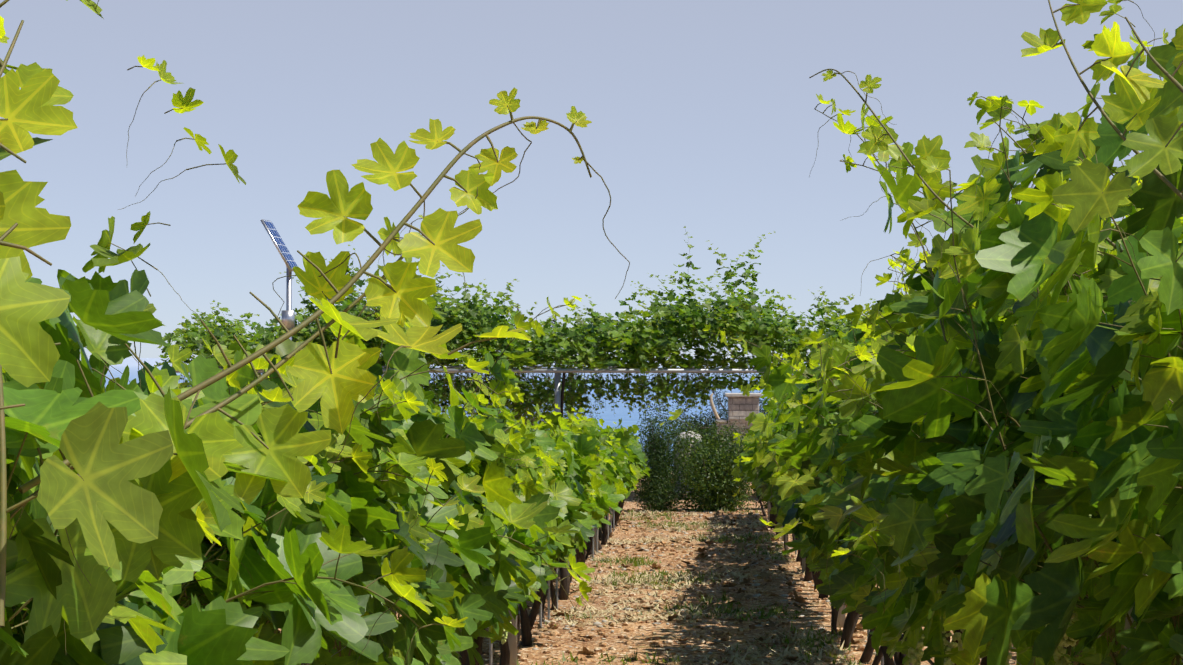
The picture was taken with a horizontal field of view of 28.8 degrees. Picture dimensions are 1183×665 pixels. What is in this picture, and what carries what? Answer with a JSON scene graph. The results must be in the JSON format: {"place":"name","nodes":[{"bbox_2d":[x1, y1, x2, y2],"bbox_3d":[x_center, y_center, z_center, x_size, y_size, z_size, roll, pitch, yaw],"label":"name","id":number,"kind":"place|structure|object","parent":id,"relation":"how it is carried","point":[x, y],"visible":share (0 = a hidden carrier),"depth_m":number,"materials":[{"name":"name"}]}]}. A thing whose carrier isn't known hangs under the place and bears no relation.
{"place":"outdoors","nodes":[
{"label":"outdoors","id":0,"kind":"place"},
{"bbox_2d":[80,358,806,467],"bbox_3d":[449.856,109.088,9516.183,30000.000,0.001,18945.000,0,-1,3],"label":"sea","id":1,"kind":"structure","parent":0,"point":[608,416],"depth_m":325.87,"materials":[{"name":"blue liquid"}]},
{"bbox_2d":[0,0,1182,357],"label":"sky","id":2,"kind":"structure","parent":0,"point":[703,116],"materials":[{"name":"blue"}]},
{"bbox_2d":[278,473,1016,664],"bbox_3d":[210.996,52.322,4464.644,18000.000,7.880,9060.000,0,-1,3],"label":"ground","id":3,"kind":"structure","parent":0,"point":[663,630],"depth_m":17.34,"materials":[{"name":"soil"}]},
{"bbox_2d":[260,219,294,339],"bbox_3d":[-4.220,0.581,31.173,0.481,4.214,0.448,0,-1,3],"label":"lamp post","id":4,"kind":"object","parent":3,"relation":"on","point":[288,317],"visible":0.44,"depth_m":31.04,"materials":[{"name":"grey metal"}]},
{"bbox_2d":[263,220,297,268],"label":"solar lamp cells","id":5,"kind":"object","parent":4,"relation":"attached to","point":[281,244],"visible":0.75,"depth_m":31.17,"materials":[{"name":"blue glass"}]},
{"bbox_2d":[0,0,649,664],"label":"vine row","id":6,"kind":"object","parent":3,"relation":"on","point":[482,578],"depth_m":4.42,"materials":[{"name":"green plant"}]},
{"bbox_2d":[0,191,4,219],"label":"shoot","id":7,"kind":"object","parent":6,"relation":"attached to","point":[2,206],"visible":1,"depth_m":1.50,"materials":[{"name":"green plant"}]},
{"bbox_2d":[0,223,17,240],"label":"vine stem","id":8,"kind":"object","parent":6,"relation":"attached to","point":[7,232],"visible":1,"depth_m":1.68,"materials":[{"name":"plant"}]},
{"bbox_2d":[0,16,69,387],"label":"grapevine","id":9,"kind":"object","parent":6,"relation":"attached to","point":[29,354],"depth_m":1.76,"materials":[{"name":"green plant"}]},
{"bbox_2d":[0,59,26,162],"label":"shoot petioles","id":10,"kind":"object","parent":9,"relation":"attached to","point":[2,146],"visible":1,"depth_m":1.77,"materials":[{"name":"plant"}]},
{"bbox_2d":[0,68,77,279],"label":"grapevine","id":11,"kind":"object","parent":6,"relation":"attached to","point":[22,112],"visible":0.94,"depth_m":1.91,"materials":[{"name":"green plant"}]},
{"bbox_2d":[0,62,173,627],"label":"grapevine","id":12,"kind":"object","parent":6,"relation":"on","point":[105,464],"depth_m":2.00,"materials":[{"name":"green plant"}]},
{"bbox_2d":[0,118,24,409],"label":"shoot petioles","id":13,"kind":"object","parent":12,"relation":"attached to","point":[11,406],"visible":1,"depth_m":1.83,"materials":[{"name":"green plant"}]},
{"bbox_2d":[0,241,51,408],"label":"shoot petioles","id":14,"kind":"object","parent":12,"relation":"attached to","point":[9,244],"visible":1,"depth_m":1.68,"materials":[{"name":"plant"}]},
{"bbox_2d":[6,343,83,512],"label":"shoot petioles","id":15,"kind":"object","parent":12,"relation":"attached to","point":[13,507],"visible":0.35,"depth_m":1.98,"materials":[{"name":"green plant"}]},
{"bbox_2d":[3,217,427,579],"bbox_3d":[-0.386,0.061,2.399,0.499,0.385,0.126,0,-1,-33],"label":"grapevine","id":16,"kind":"object","parent":6,"relation":"attached to","point":[284,439],"depth_m":2.42,"materials":[{"name":"green plant"}]},
{"bbox_2d":[58,239,400,466],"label":"shoot petioles","id":17,"kind":"object","parent":16,"relation":"attached to","point":[220,409],"visible":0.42,"depth_m":2.42,"materials":[{"name":"green plant"}]},
{"bbox_2d":[5,0,574,664],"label":"vine tendrils","id":18,"kind":"object","parent":6,"relation":"attached to","point":[317,428],"visible":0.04,"depth_m":4.43,"materials":[{"name":"green plant"}]},
{"bbox_2d":[7,66,577,647],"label":"vine petioles","id":19,"kind":"object","parent":6,"relation":"attached to","point":[305,464],"visible":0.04,"depth_m":4.41,"materials":[{"name":"green plant"}]},
{"bbox_2d":[5,87,591,582],"bbox_3d":[-0.296,-0.017,2.427,0.731,0.525,0.152,0,-1,-36],"label":"grapevine","id":20,"kind":"object","parent":6,"relation":"attached to","point":[173,487],"depth_m":2.47,"materials":[{"name":"green plant"}]},
{"bbox_2d":[34,105,629,465],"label":"shoot petioles","id":21,"kind":"object","parent":20,"relation":"attached to","point":[276,316],"visible":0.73,"depth_m":2.46,"materials":[{"name":"green plant"}]},
{"bbox_2d":[0,0,610,664],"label":"vine row shoots","id":22,"kind":"object","parent":6,"relation":"attached to","point":[286,508],"depth_m":4.41,"materials":[{"name":"plant"}]},
{"bbox_2d":[307,507,616,664],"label":"vine row stakes","id":23,"kind":"object","parent":3,"relation":"in","point":[491,645],"visible":0.12,"depth_m":17.57,"materials":[{"name":"brown wood"}]},
{"bbox_2d":[175,365,799,418],"bbox_3d":[-0.379,1.796,40.976,13.600,2.411,4.600,0,-1,3],"label":"pergola frame","id":24,"kind":"object","parent":3,"relation":"on","point":[557,371],"visible":0.21,"depth_m":38.93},
{"bbox_2d":[382,509,612,664],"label":"vine trunks","id":25,"kind":"object","parent":3,"relation":"on","point":[512,640],"depth_m":13.72,"materials":[{"name":"brown wood"}]},
{"bbox_2d":[153,227,875,428],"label":"pergola leaves","id":26,"kind":"object","parent":3,"relation":"on","point":[639,345],"visible":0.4,"depth_m":39.70,"materials":[{"name":"green plant"}]},
{"bbox_2d":[459,325,603,429],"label":"olive","id":27,"kind":"object","parent":3,"relation":"on","point":[541,403],"depth_m":46.34,"materials":[{"name":"green plant"}]},
{"bbox_2d":[533,315,566,430],"bbox_3d":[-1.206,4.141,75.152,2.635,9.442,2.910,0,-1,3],"label":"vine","id":28,"kind":"object","parent":3,"relation":"on","point":[556,332],"depth_m":75.02,"materials":[{"name":"green plant"}]},
{"bbox_2d":[561,373,565,414],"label":"pergola vine trunks","id":29,"kind":"object","parent":3,"relation":"on","point":[563,386],"visible":0.04,"depth_m":39.03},
{"bbox_2d":[547,426,649,508],"bbox_3d":[0.036,2.279,35.450,2.034,1.761,1.628,0,-1,3],"label":"grapevine","id":30,"kind":"object","parent":3,"relation":"on","point":[642,446],"depth_m":35.32,"materials":[{"name":"green plant"}]},
{"bbox_2d":[633,402,688,511],"bbox_3d":[1.006,1.990,34.854,0.830,1.888,0.880,0,-1,37],"label":"shrub","id":31,"kind":"object","parent":3,"relation":"on","point":[655,484],"depth_m":34.73,"materials":[{"name":"green plant"}]},
{"bbox_2d":[481,509,866,664],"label":"fallen leaves","id":32,"kind":"object","parent":3,"relation":"on","point":[586,651],"visible":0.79,"depth_m":19.65,"materials":[{"name":"brown plant"}]},
{"bbox_2d":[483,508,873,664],"bbox_3d":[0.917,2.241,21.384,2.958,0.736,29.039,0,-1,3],"label":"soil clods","id":33,"kind":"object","parent":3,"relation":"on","point":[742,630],"visible":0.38,"depth_m":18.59,"materials":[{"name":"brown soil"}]},
{"bbox_2d":[499,508,863,664],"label":"dirt path","id":34,"kind":"structure","parent":3,"relation":"on","point":[728,605],"depth_m":18.09,"materials":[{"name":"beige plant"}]},
{"bbox_2d":[638,390,727,465],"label":"tree","id":35,"kind":"object","parent":3,"relation":"on","point":[707,418],"depth_m":55.13,"materials":[{"name":"green plant"}]},
{"bbox_2d":[518,508,875,661],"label":"pebbles","id":36,"kind":"object","parent":3,"relation":"on","point":[597,624],"visible":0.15,"depth_m":18.95,"materials":[{"name":"stone"}]},
{"bbox_2d":[661,415,754,512],"bbox_3d":[1.808,2.218,34.872,1.730,1.912,2.065,0,-1,3],"label":"light shrub","id":37,"kind":"object","parent":3,"relation":"on","point":[714,463],"depth_m":34.83,"materials":[{"name":"green plant"}]},
{"bbox_2d":[710,393,719,418],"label":"wooden boat prow","id":38,"kind":"object","parent":3,"relation":"on","point":[714,409],"visible":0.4,"depth_m":50.75,"materials":[{"name":"brown wood"}]},
{"bbox_2d":[669,363,769,452],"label":"tree","id":39,"kind":"object","parent":3,"relation":"on","point":[723,409],"depth_m":53.75,"materials":[{"name":"green plant"}]},
{"bbox_2d":[391,613,1078,664],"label":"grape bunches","id":40,"kind":"object","parent":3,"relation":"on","point":[1060,648],"visible":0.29,"depth_m":7.02,"materials":[{"name":"purple"}]},
{"bbox_2d":[747,430,767,508],"bbox_3d":[3.257,2.267,35.709,1.888,1.879,1.480,0,-1,3],"label":"grapevine","id":41,"kind":"object","parent":3,"relation":"on","point":[766,505],"depth_m":35.73,"materials":[{"name":"green plant"}]},
{"bbox_2d":[659,0,1182,664],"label":"vine row","id":42,"kind":"object","parent":3,"relation":"on","point":[1125,464],"depth_m":4.51,"materials":[{"name":"green plant"}]},
{"bbox_2d":[704,3,1167,614],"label":"vine tendrils","id":43,"kind":"object","parent":42,"relation":"attached to","point":[904,343],"visible":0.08,"depth_m":5.06,"materials":[{"name":"green plant"}]},
{"bbox_2d":[711,47,1182,664],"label":"vine row shoots","id":44,"kind":"object","parent":42,"relation":"attached to","point":[1111,631],"visible":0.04,"depth_m":4.64,"materials":[{"name":"plant"}]},
{"bbox_2d":[767,0,1182,664],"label":"vine petioles","id":45,"kind":"object","parent":42,"relation":"attached to","point":[973,342],"visible":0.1,"depth_m":4.70,"materials":[{"name":"green plant"}]},
{"bbox_2d":[809,69,1182,425],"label":"grapevine","id":46,"kind":"object","parent":42,"relation":"attached to","point":[925,147],"depth_m":4.68,"materials":[{"name":"green plant"}]},
{"bbox_2d":[831,71,973,262],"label":"shoot petioles","id":47,"kind":"object","parent":46,"relation":"attached to","point":[885,136],"visible":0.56,"depth_m":4.82,"materials":[{"name":"green plant"}]},
{"bbox_2d":[991,118,1122,252],"bbox_3d":[1.117,-0.268,5.312,0.412,0.478,0.101,-1,-1,42],"label":"grapevine","id":48,"kind":"object","parent":42,"relation":"attached to","point":[1010,126],"depth_m":5.40,"materials":[{"name":"green plant"}]},
{"bbox_2d":[1006,128,1105,218],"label":"shoot petioles","id":49,"kind":"object","parent":48,"relation":"attached to","point":[1026,149],"visible":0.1,"depth_m":5.39,"materials":[{"name":"green plant"}]},
{"bbox_2d":[1021,0,1182,315],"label":"grapevine","id":50,"kind":"object","parent":42,"relation":"attached to","point":[1084,195],"depth_m":3.60,"materials":[{"name":"green plant"}]},
{"bbox_2d":[1052,4,1182,261],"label":"shoot petioles","id":51,"kind":"object","parent":50,"relation":"attached to","point":[1080,73],"visible":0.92,"depth_m":3.70,"materials":[{"name":"green plant"}]},
{"bbox_2d":[1100,17,1182,176],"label":"grapevine","id":52,"kind":"object","parent":42,"relation":"on","point":[1161,130],"depth_m":3.14,"materials":[{"name":"green plant"}]},
{"bbox_2d":[1124,48,1182,146],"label":"shoot petioles","id":53,"kind":"object","parent":52,"relation":"attached to","point":[1172,75],"visible":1,"depth_m":3.18,"materials":[{"name":"green plant"}]},
{"bbox_2d":[768,501,1135,664],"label":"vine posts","id":54,"kind":"object","parent":3,"relation":"on","point":[841,619],"visible":0.02,"depth_m":16.11,"materials":[{"name":"brown wood"}]},
{"bbox_2d":[795,539,1182,664],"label":"vine row stakes","id":55,"kind":"object","parent":3,"relation":"on","point":[882,659],"depth_m":12.84,"materials":[{"name":"brown wood"}]},
{"bbox_2d":[673,431,701,492],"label":"flowering shrub","id":56,"kind":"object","parent":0,"point":[682,433],"depth_m":42.88,"materials":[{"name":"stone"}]},
{"bbox_2d":[715,393,762,482],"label":"sea wall with pillar","id":57,"kind":"structure","parent":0,"point":[741,407],"depth_m":49.49,"materials":[{"name":"stone"}]},
{"bbox_2d":[872,574,979,664],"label":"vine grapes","id":58,"kind":"object","parent":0,"point":[915,658],"visible":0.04,"depth_m":7.92,"materials":[{"name":"green plant"}]}
]}

